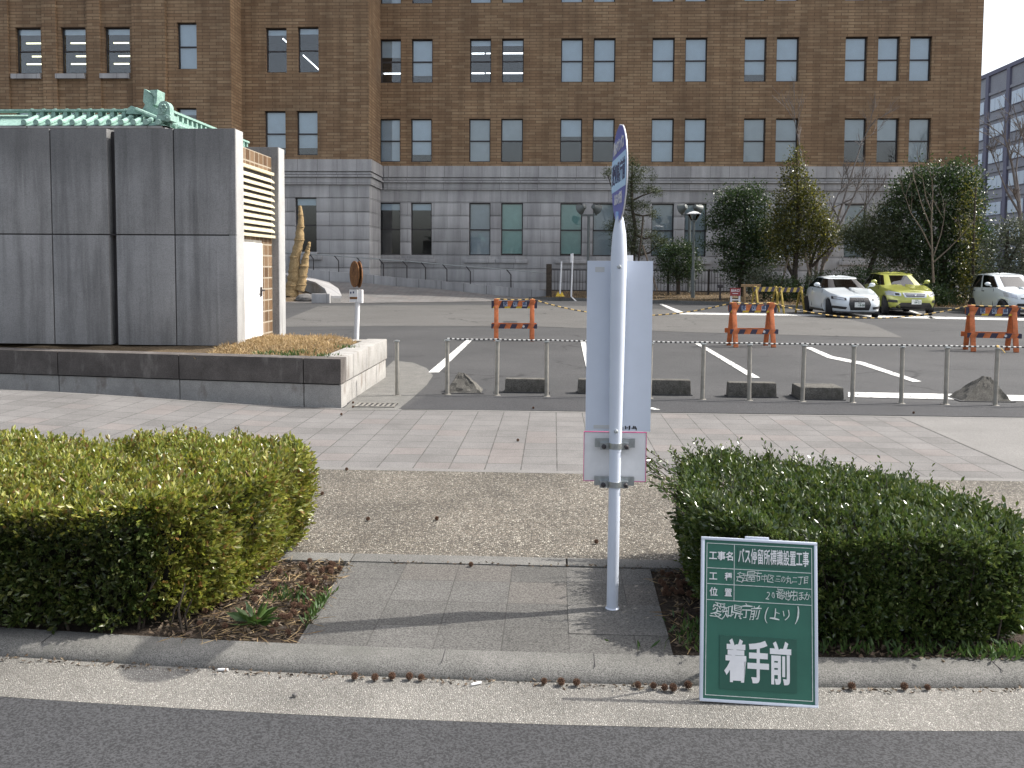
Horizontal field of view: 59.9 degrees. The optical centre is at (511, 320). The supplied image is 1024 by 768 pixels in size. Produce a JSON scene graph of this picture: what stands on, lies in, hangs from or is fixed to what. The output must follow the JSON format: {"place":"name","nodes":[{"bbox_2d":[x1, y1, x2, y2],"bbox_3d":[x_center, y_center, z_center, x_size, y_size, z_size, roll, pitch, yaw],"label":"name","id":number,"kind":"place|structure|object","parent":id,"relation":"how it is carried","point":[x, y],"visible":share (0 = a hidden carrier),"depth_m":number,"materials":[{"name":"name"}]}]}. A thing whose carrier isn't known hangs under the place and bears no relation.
{"place":"outdoors","nodes":[
{"label":"outdoors","id":0,"kind":"place"},
{"bbox_2d":[0,89,249,146],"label":"tiled roof house","id":1,"kind":"structure","parent":0,"point":[157,111],"depth_m":15.40,"materials":[{"name":"tile"}]},
{"bbox_2d":[342,361,432,410],"bbox_3d":[-1.614,0.880,13.008,0.837,0.001,5.448,0,4,-1],"label":"driveway apron","id":2,"kind":"object","parent":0,"point":[414,379],"visible":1,"depth_m":12.24,"materials":[{"name":"concrete"}]},
{"bbox_2d":[297,562,672,654],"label":"bus stop paving","id":3,"kind":"structure","parent":0,"point":[473,607],"depth_m":4.40,"materials":[{"name":"grey concrete"}]},
{"bbox_2d":[568,604,667,635],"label":"pole slab","id":4,"kind":"structure","parent":3,"relation":"on","point":[632,620],"depth_m":4.24,"materials":[{"name":"grey concrete"}]},
{"bbox_2d":[583,124,652,610],"bbox_3d":[0.495,0.253,4.329,0.301,2.386,0.488,2,4,28],"label":"bus stop sign","id":5,"kind":"object","parent":4,"relation":"on","point":[619,338],"visible":1,"depth_m":4.36,"materials":[{"name":"white metal"}]},
{"bbox_2d":[0,696,1023,767],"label":"road","id":6,"kind":"structure","parent":0,"point":[38,733],"depth_m":3.25,"materials":[{"name":"grey asphalt"}]},
{"bbox_2d":[0,656,1023,730],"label":"gutter","id":7,"kind":"object","parent":6,"relation":"on","point":[951,709],"visible":0.65,"depth_m":3.57,"materials":[{"name":"concrete"}]},
{"bbox_2d":[0,559,1021,693],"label":"gutter litter","id":8,"kind":"object","parent":7,"relation":"on","point":[542,684],"visible":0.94,"depth_m":3.75,"materials":[{"name":"brown plant"}]},
{"bbox_2d":[699,536,818,707],"bbox_3d":[1.003,1.226,3.691,0.466,0.650,0.210,2,-9,4],"label":"construction board","id":9,"kind":"object","parent":7,"relation":"on","point":[758,620],"visible":1,"depth_m":3.59,"materials":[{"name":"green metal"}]},
{"bbox_2d":[0,391,1023,478],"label":"sidewalk","id":10,"kind":"structure","parent":0,"point":[547,441],"depth_m":8.90,"materials":[{"name":"tile"}]},
{"bbox_2d":[0,390,1023,418],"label":"sidewalk rear edge","id":11,"kind":"object","parent":10,"relation":"attached to","point":[512,411],"visible":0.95,"depth_m":10.33,"materials":[{"name":"concrete"}]},
{"bbox_2d":[21,455,1023,480],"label":"sidewalk edge tiles","id":12,"kind":"object","parent":10,"relation":"on","point":[581,472],"visible":0.4,"depth_m":7.31,"materials":[{"name":"concrete"}]},
{"bbox_2d":[148,410,1023,563],"bbox_3d":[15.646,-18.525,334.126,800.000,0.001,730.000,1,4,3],"label":"ground","id":13,"kind":"structure","parent":0,"point":[711,414],"depth_m":10.45,"materials":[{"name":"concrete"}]},
{"bbox_2d":[285,252,545,297],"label":"ramp wall","id":14,"kind":"structure","parent":13,"relation":"on","point":[338,276],"depth_m":45.24,"materials":[{"name":"stone"}]},
{"bbox_2d":[273,552,684,572],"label":"edging kerb","id":15,"kind":"structure","parent":13,"relation":"on","point":[477,560],"depth_m":5.08,"materials":[{"name":"concrete"}]},
{"bbox_2d":[0,0,983,291],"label":"office building","id":16,"kind":"structure","parent":13,"relation":"on","point":[478,134],"depth_m":48.87,"materials":[{"name":"brick"}]},
{"bbox_2d":[17,28,40,73],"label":"window","id":17,"kind":"structure","parent":16,"relation":"in","point":[35,31],"depth_m":46.01,"materials":[{"name":"grey metal"}]},
{"bbox_2d":[62,28,85,72],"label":"window","id":18,"kind":"structure","parent":16,"relation":"in","point":[66,31],"depth_m":45.90,"materials":[{"name":"grey metal"}]},
{"bbox_2d":[106,28,129,72],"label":"window","id":19,"kind":"structure","parent":16,"relation":"in","point":[109,31],"depth_m":45.78,"materials":[{"name":"grey metal"}]},
{"bbox_2d":[178,23,196,68],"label":"window","id":20,"kind":"structure","parent":16,"relation":"in","point":[187,40],"depth_m":45.65,"materials":[{"name":"blue glass"}]},
{"bbox_2d":[266,112,285,154],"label":"window","id":21,"kind":"structure","parent":16,"relation":"in","point":[275,127],"depth_m":47.31,"materials":[{"name":"blue glass"}]},
{"bbox_2d":[298,112,317,154],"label":"window","id":22,"kind":"structure","parent":16,"relation":"in","point":[307,121],"depth_m":47.23,"materials":[{"name":"blue glass"}]},
{"bbox_2d":[380,119,399,161],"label":"window","id":23,"kind":"structure","parent":16,"relation":"in","point":[389,128],"depth_m":50.15,"materials":[{"name":"blue glass"}]},
{"bbox_2d":[381,40,400,82],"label":"window","id":24,"kind":"structure","parent":16,"relation":"in","point":[389,48],"depth_m":49.84,"materials":[{"name":"grey glass"}]},
{"bbox_2d":[411,119,431,161],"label":"window","id":25,"kind":"structure","parent":16,"relation":"in","point":[421,129],"depth_m":50.05,"materials":[{"name":"blue glass"}]},
{"bbox_2d":[412,40,432,82],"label":"window","id":26,"kind":"structure","parent":16,"relation":"in","point":[422,50],"depth_m":49.78,"materials":[{"name":"blue glass"}]},
{"bbox_2d":[469,119,489,161],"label":"window","id":27,"kind":"structure","parent":16,"relation":"in","point":[479,138],"depth_m":49.92,"materials":[{"name":"glass"}]},
{"bbox_2d":[469,203,489,254],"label":"window","id":28,"kind":"structure","parent":16,"relation":"in","point":[479,226],"depth_m":50.21,"materials":[{"name":"grey glass"}]},
{"bbox_2d":[501,119,522,161],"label":"window","id":29,"kind":"structure","parent":16,"relation":"in","point":[511,129],"depth_m":49.80,"materials":[{"name":"blue glass"}]},
{"bbox_2d":[501,203,522,255],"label":"window","id":30,"kind":"structure","parent":16,"relation":"in","point":[511,213],"depth_m":50.12,"materials":[{"name":"teal glass"}]},
{"bbox_2d":[560,119,581,161],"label":"window","id":31,"kind":"structure","parent":16,"relation":"in","point":[568,127],"depth_m":49.64,"materials":[{"name":"glass"}]},
{"bbox_2d":[560,203,581,255],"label":"window","id":32,"kind":"structure","parent":16,"relation":"in","point":[570,219],"depth_m":49.98,"materials":[{"name":"teal glass"}]},
{"bbox_2d":[561,39,582,81],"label":"window","id":33,"kind":"structure","parent":16,"relation":"in","point":[571,49],"depth_m":49.41,"materials":[{"name":"blue glass"}]},
{"bbox_2d":[592,203,613,255],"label":"window","id":34,"kind":"structure","parent":16,"relation":"in","point":[600,247],"depth_m":49.90,"materials":[{"name":"grey glass"}]},
{"bbox_2d":[592,119,614,161],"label":"window","id":35,"kind":"structure","parent":16,"relation":"in","point":[601,127],"depth_m":49.55,"materials":[{"name":"glass"}]},
{"bbox_2d":[593,39,614,81],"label":"window","id":36,"kind":"structure","parent":16,"relation":"in","point":[604,49],"depth_m":49.32,"materials":[{"name":"blue glass"}]},
{"bbox_2d":[651,119,673,161],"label":"window","id":37,"kind":"structure","parent":16,"relation":"in","point":[662,129],"depth_m":49.44,"materials":[{"name":"glass"}]},
{"bbox_2d":[651,204,673,255],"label":"window","id":38,"kind":"structure","parent":16,"relation":"in","point":[665,223],"depth_m":49.71,"materials":[{"name":"grey glass"}]},
{"bbox_2d":[652,39,674,81],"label":"window","id":39,"kind":"structure","parent":16,"relation":"in","point":[662,49],"depth_m":49.18,"materials":[{"name":"blue glass"}]},
{"bbox_2d":[684,119,705,161],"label":"window","id":40,"kind":"structure","parent":16,"relation":"in","point":[695,129],"depth_m":49.36,"materials":[{"name":"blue glass"}]},
{"bbox_2d":[684,204,705,256],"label":"window","id":41,"kind":"structure","parent":16,"relation":"in","point":[698,229],"depth_m":49.65,"materials":[{"name":"grey glass"}]},
{"bbox_2d":[685,38,706,81],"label":"window","id":42,"kind":"structure","parent":16,"relation":"in","point":[696,48],"depth_m":49.08,"materials":[{"name":"blue glass"}]},
{"bbox_2d":[743,119,764,161],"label":"window","id":43,"kind":"structure","parent":16,"relation":"in","point":[754,131],"depth_m":49.22,"materials":[{"name":"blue glass"}]},
{"bbox_2d":[744,38,765,81],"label":"window","id":44,"kind":"structure","parent":16,"relation":"in","point":[755,48],"depth_m":48.93,"materials":[{"name":"blue glass"}]},
{"bbox_2d":[775,119,797,161],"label":"window","id":45,"kind":"structure","parent":16,"relation":"in","point":[786,135],"depth_m":49.13,"materials":[{"name":"blue glass"}]},
{"bbox_2d":[776,38,797,81],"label":"window","id":46,"kind":"structure","parent":16,"relation":"in","point":[787,48],"depth_m":48.87,"materials":[{"name":"blue glass"}]},
{"bbox_2d":[843,204,865,257],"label":"window","id":47,"kind":"structure","parent":16,"relation":"in","point":[851,212],"depth_m":49.22,"materials":[{"name":"grey glass"}]},
{"bbox_2d":[844,119,865,161],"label":"window","id":48,"kind":"structure","parent":16,"relation":"in","point":[853,127],"depth_m":48.93,"materials":[{"name":"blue glass"}]},
{"bbox_2d":[845,38,866,80],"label":"window","id":49,"kind":"structure","parent":16,"relation":"in","point":[855,56],"depth_m":48.70,"materials":[{"name":"blue glass"}]},
{"bbox_2d":[877,119,897,161],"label":"window","id":50,"kind":"structure","parent":16,"relation":"in","point":[889,131],"depth_m":48.84,"materials":[{"name":"grey glass"}]},
{"bbox_2d":[877,37,898,80],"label":"window","id":51,"kind":"structure","parent":16,"relation":"in","point":[888,47],"depth_m":48.61,"materials":[{"name":"blue glass"}]},
{"bbox_2d":[908,119,929,162],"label":"window","id":52,"kind":"structure","parent":16,"relation":"in","point":[919,129],"depth_m":48.80,"materials":[{"name":"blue glass"}]},
{"bbox_2d":[909,37,930,80],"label":"window","id":53,"kind":"structure","parent":16,"relation":"in","point":[920,47],"depth_m":48.53,"materials":[{"name":"glass"}]},
{"bbox_2d":[0,627,1023,687],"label":"kerb","id":54,"kind":"structure","parent":13,"relation":"on","point":[837,672],"depth_m":3.81,"materials":[{"name":"concrete"}]},
{"bbox_2d":[1,559,1023,661],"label":"planting bed","id":55,"kind":"object","parent":13,"relation":"on","point":[667,606],"visible":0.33,"depth_m":4.17,"materials":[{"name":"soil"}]},
{"bbox_2d":[0,424,320,634],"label":"hedge","id":56,"kind":"object","parent":55,"relation":"on","point":[94,533],"visible":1,"depth_m":4.25,"materials":[{"name":"green plant"}]},
{"bbox_2d":[226,600,279,626],"bbox_3d":[-1.206,1.383,4.159,0.232,0.101,0.230,-2,4,-37],"label":"weed","id":57,"kind":"object","parent":55,"relation":"on","point":[263,614],"visible":1,"depth_m":4.15,"materials":[{"name":"green plant"}]},
{"bbox_2d":[159,555,699,652],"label":"straw litter","id":58,"kind":"object","parent":55,"relation":"on","point":[220,611],"visible":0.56,"depth_m":4.33,"materials":[{"name":"brown plant"}]},
{"bbox_2d":[247,572,1023,660],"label":"green weeds","id":59,"kind":"object","parent":55,"relation":"on","point":[1017,652],"visible":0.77,"depth_m":3.93,"materials":[{"name":"green plant"}]},
{"bbox_2d":[644,436,1023,646],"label":"hedge","id":60,"kind":"object","parent":55,"relation":"on","point":[899,557],"visible":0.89,"depth_m":4.05,"materials":[{"name":"green plant"}]},
{"bbox_2d":[30,462,1023,559],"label":"pebble strip","id":61,"kind":"object","parent":13,"relation":"on","point":[547,515],"visible":0.3,"depth_m":6.06,"materials":[{"name":"gravel"}]},
{"bbox_2d":[217,300,1023,417],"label":"parking lot","id":62,"kind":"structure","parent":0,"point":[778,365],"depth_m":17.00,"materials":[{"name":"grey asphalt"}]},
{"bbox_2d":[0,339,386,408],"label":"planter","id":63,"kind":"object","parent":62,"relation":"on","point":[344,377],"visible":0.67,"depth_m":10.94,"materials":[{"name":"concrete"}]},
{"bbox_2d":[0,128,285,345],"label":"plant room","id":64,"kind":"object","parent":63,"relation":"on","point":[146,236],"visible":0.88,"depth_m":11.83,"materials":[{"name":"concrete"}]},
{"bbox_2d":[244,239,264,339],"bbox_3d":[-3.652,-0.432,12.591,0.109,1.410,0.920,1,4,3],"label":"door","id":65,"kind":"structure","parent":64,"relation":"in","point":[253,268],"depth_m":12.61,"materials":[{"name":"white metal"}]},
{"bbox_2d":[195,332,360,359],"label":"dead grass","id":66,"kind":"structure","parent":63,"relation":"on","point":[263,341],"depth_m":11.81,"materials":[{"name":"beige plant"}]},
{"bbox_2d":[285,273,341,302],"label":"curved parapet","id":67,"kind":"structure","parent":62,"relation":"on","point":[320,291],"depth_m":39.98,"materials":[{"name":"concrete"}]},
{"bbox_2d":[349,261,362,338],"bbox_3d":[-3.396,-0.406,19.393,0.303,1.776,0.566,0,4,-8],"label":"round sign","id":68,"kind":"object","parent":62,"relation":"on","point":[356,279],"visible":0.98,"depth_m":19.38,"materials":[{"name":"white paint"}]},
{"bbox_2d":[286,281,547,302],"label":"entrance ramp","id":69,"kind":"structure","parent":62,"relation":"on","point":[375,293],"depth_m":43.14,"materials":[{"name":"concrete"}]},
{"bbox_2d":[286,291,311,301],"bbox_3d":[-11.292,-1.154,41.279,5.600,0.449,3.600,1,4,3],"label":"ramp planting bed","id":70,"kind":"object","parent":69,"relation":"on","point":[290,299],"visible":0.06,"depth_m":40.00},
{"bbox_2d":[285,206,310,296],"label":"cycad","id":71,"kind":"object","parent":70,"relation":"on","point":[297,276],"visible":1,"depth_m":40.23,"materials":[{"name":"plant"}]},
{"bbox_2d":[442,372,485,393],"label":"pyramid block","id":72,"kind":"structure","parent":62,"relation":"on","point":[462,383],"depth_m":11.81,"materials":[{"name":"concrete"}]},
{"bbox_2d":[491,299,536,340],"bbox_3d":[0.049,-0.013,20.173,1.030,0.945,0.547,0,4,0],"label":"barricade","id":73,"kind":"object","parent":62,"relation":"on","point":[497,304],"visible":0.98,"depth_m":20.05,"materials":[{"name":"orange paint"}]},
{"bbox_2d":[497,298,1023,318],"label":"striped rope","id":74,"kind":"object","parent":73,"relation":"attached to","point":[786,307],"visible":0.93,"depth_m":18.88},
{"bbox_2d":[503,377,549,392],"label":"parking block","id":75,"kind":"structure","parent":62,"relation":"on","point":[523,385],"depth_m":11.83,"materials":[{"name":"concrete"}]},
{"bbox_2d":[286,305,902,337],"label":"newer asphalt","id":76,"kind":"structure","parent":62,"relation":"on","point":[434,315],"depth_m":28.02,"materials":[{"name":"grey asphalt"}]},
{"bbox_2d":[652,378,692,395],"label":"parking block","id":77,"kind":"structure","parent":62,"relation":"on","point":[675,387],"depth_m":11.69,"materials":[{"name":"concrete"}]},
{"bbox_2d":[429,304,1023,409],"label":"parking lines","id":78,"kind":"object","parent":62,"relation":"on","point":[440,366],"visible":0.7,"depth_m":16.04,"materials":[{"name":"paint"}]},
{"bbox_2d":[725,302,777,347],"bbox_3d":[5.115,0.092,19.002,1.030,0.945,0.547,0,4,-3],"label":"barricade","id":79,"kind":"object","parent":62,"relation":"on","point":[768,309],"visible":1,"depth_m":18.89,"materials":[{"name":"orange paint"}]},
{"bbox_2d":[724,381,778,397],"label":"parking block","id":80,"kind":"structure","parent":62,"relation":"on","point":[759,389],"depth_m":11.55,"materials":[{"name":"concrete"}]},
{"bbox_2d":[552,291,968,307],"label":"planting bed","id":81,"kind":"object","parent":62,"relation":"on","point":[687,298],"visible":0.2,"depth_m":43.72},
{"bbox_2d":[601,153,670,290],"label":"pine tree","id":82,"kind":"object","parent":81,"relation":"on","point":[636,233],"visible":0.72,"depth_m":44.02,"materials":[{"name":"green plant"}]},
{"bbox_2d":[552,269,752,294],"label":"railing","id":83,"kind":"object","parent":81,"relation":"on","point":[708,291],"visible":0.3,"depth_m":45.60,"materials":[{"name":"brown metal"}]},
{"bbox_2d":[652,234,708,294],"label":"round shrub","id":84,"kind":"object","parent":81,"relation":"on","point":[668,260],"visible":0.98,"depth_m":43.63,"materials":[{"name":"green plant"}]},
{"bbox_2d":[692,176,783,298],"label":"dense tree","id":85,"kind":"object","parent":81,"relation":"on","point":[741,263],"visible":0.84,"depth_m":41.77,"materials":[{"name":"green plant"}]},
{"bbox_2d":[740,262,785,300],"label":"shrub","id":86,"kind":"object","parent":81,"relation":"on","point":[758,279],"visible":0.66,"depth_m":40.39,"materials":[{"name":"green plant"}]},
{"bbox_2d":[761,272,805,301],"bbox_3d":[12.143,-1.238,40.051,2.425,1.933,1.679,1,4,3],"label":"shrub","id":87,"kind":"object","parent":81,"relation":"on","point":[789,284],"visible":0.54,"depth_m":39.90,"materials":[{"name":"green plant"}]},
{"bbox_2d":[753,140,842,296],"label":"conical tree","id":88,"kind":"object","parent":81,"relation":"on","point":[797,243],"visible":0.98,"depth_m":40.45,"materials":[{"name":"green plant"}]},
{"bbox_2d":[773,79,897,276],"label":"bare tree","id":89,"kind":"object","parent":81,"relation":"on","point":[829,253],"visible":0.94,"depth_m":42.73,"materials":[{"name":"brown plant"}]},
{"bbox_2d":[833,257,900,284],"bbox_3d":[15.585,-1.704,38.950,3.347,2.160,1.918,1,4,3],"label":"shrub","id":90,"kind":"object","parent":81,"relation":"on","point":[861,278],"visible":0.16,"depth_m":38.69,"materials":[{"name":"green plant"}]},
{"bbox_2d":[827,195,931,273],"bbox_3d":[16.487,-3.700,39.772,4.769,4.072,3.004,1,4,3],"label":"evergreen tree","id":91,"kind":"object","parent":81,"relation":"on","point":[866,241],"visible":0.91,"depth_m":39.41,"materials":[{"name":"green plant"}]},
{"bbox_2d":[899,137,975,282],"bbox_3d":[17.570,-4.509,36.533,3.323,5.937,1.646,1,4,3],"label":"bare sapling","id":92,"kind":"object","parent":81,"relation":"on","point":[931,245],"visible":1,"depth_m":36.66,"materials":[{"name":"brown plant"}]},
{"bbox_2d":[919,276,963,305],"bbox_3d":[17.774,-0.915,37.458,2.485,1.925,1.661,1,4,3],"label":"shrub","id":93,"kind":"object","parent":81,"relation":"on","point":[941,299],"visible":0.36,"depth_m":37.23,"materials":[{"name":"green plant"}]},
{"bbox_2d":[876,147,1010,302],"bbox_3d":[19.064,-3.828,39.272,5.878,7.534,2.960,1,4,3],"label":"evergreen","id":94,"kind":"object","parent":81,"relation":"on","point":[942,264],"visible":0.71,"depth_m":38.84,"materials":[{"name":"green plant"}]},
{"bbox_2d":[944,166,991,304],"bbox_3d":[19.460,-3.415,37.883,2.102,6.317,2.357,1,4,3],"label":"sunlit camellia","id":95,"kind":"object","parent":81,"relation":"on","point":[973,254],"visible":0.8,"depth_m":37.70,"materials":[{"name":"green plant"}]},
{"bbox_2d":[960,209,1023,298],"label":"grey shrub","id":96,"kind":"object","parent":81,"relation":"on","point":[1006,261],"visible":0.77,"depth_m":36.67,"materials":[{"name":"green plant"}]},
{"bbox_2d":[971,92,1023,268],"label":"bare tree","id":97,"kind":"object","parent":81,"relation":"on","point":[1016,192],"visible":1,"depth_m":42.53,"materials":[{"name":"brown plant"}]},
{"bbox_2d":[529,297,1023,312],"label":"kerb","id":98,"kind":"structure","parent":62,"relation":"on","point":[703,302],"depth_m":40.44,"materials":[{"name":"concrete"}]},
{"bbox_2d":[789,383,845,400],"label":"parking block","id":99,"kind":"structure","parent":62,"relation":"on","point":[816,391],"depth_m":11.36,"materials":[{"name":"concrete"}]},
{"bbox_2d":[804,275,879,316],"bbox_3d":[11.795,-0.897,31.867,2.129,1.424,4.291,1,4,4],"label":"parked car","id":100,"kind":"object","parent":62,"relation":"on","point":[829,294],"visible":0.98,"depth_m":30.78,"materials":[{"name":"white metal"}]},
{"bbox_2d":[863,270,934,314],"bbox_3d":[14.585,-1.096,33.727,2.119,1.632,4.497,1,4,7],"label":"parked car","id":101,"kind":"object","parent":62,"relation":"on","point":[901,290],"visible":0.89,"depth_m":32.30,"materials":[{"name":"yellow metal"}]},
{"bbox_2d":[948,376,1013,401],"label":"pyramid block","id":102,"kind":"structure","parent":62,"relation":"on","point":[980,389],"depth_m":11.40,"materials":[{"name":"concrete"}]},
{"bbox_2d":[961,305,1021,352],"bbox_3d":[9.867,0.165,18.312,1.030,0.945,0.547,1,4,10],"label":"barricade","id":103,"kind":"object","parent":62,"relation":"on","point":[1011,312],"visible":1,"depth_m":18.20,"materials":[{"name":"orange paint"}]},
{"bbox_2d":[968,273,1023,310],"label":"parked car","id":104,"kind":"object","parent":62,"relation":"on","point":[996,289],"visible":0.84,"depth_m":33.08,"materials":[{"name":"white metal"}]},
{"bbox_2d":[976,57,1023,273],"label":"office block","id":105,"kind":"structure","parent":62,"relation":"on","point":[998,83],"depth_m":113.36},
{"bbox_2d":[401,395,1023,416],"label":"asphalt strip","id":106,"kind":"object","parent":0,"point":[565,403],"visible":1,"depth_m":10.79,"materials":[{"name":"grey asphalt"}]},
{"bbox_2d":[799,344,807,401],"bbox_3d":[3.668,0.665,11.200,0.100,0.725,0.098,4,5,39],"label":"bollard","id":107,"kind":"object","parent":106,"relation":"on","point":[803,372],"visible":1,"depth_m":11.18,"materials":[{"name":"metal"}]},
{"bbox_2d":[447,338,1023,347],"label":"striped rope","id":108,"kind":"object","parent":107,"relation":"attached to","point":[749,343],"visible":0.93,"depth_m":11.22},
{"bbox_2d":[902,417,1023,469],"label":"concrete apron","id":109,"kind":"object","parent":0,"point":[1002,440],"visible":1,"depth_m":9.12,"materials":[{"name":"grey concrete"}]},
{"bbox_2d":[981,0,1023,75],"label":"sky","id":110,"kind":"structure","parent":0,"point":[1003,24],"materials":[{"name":"white"}]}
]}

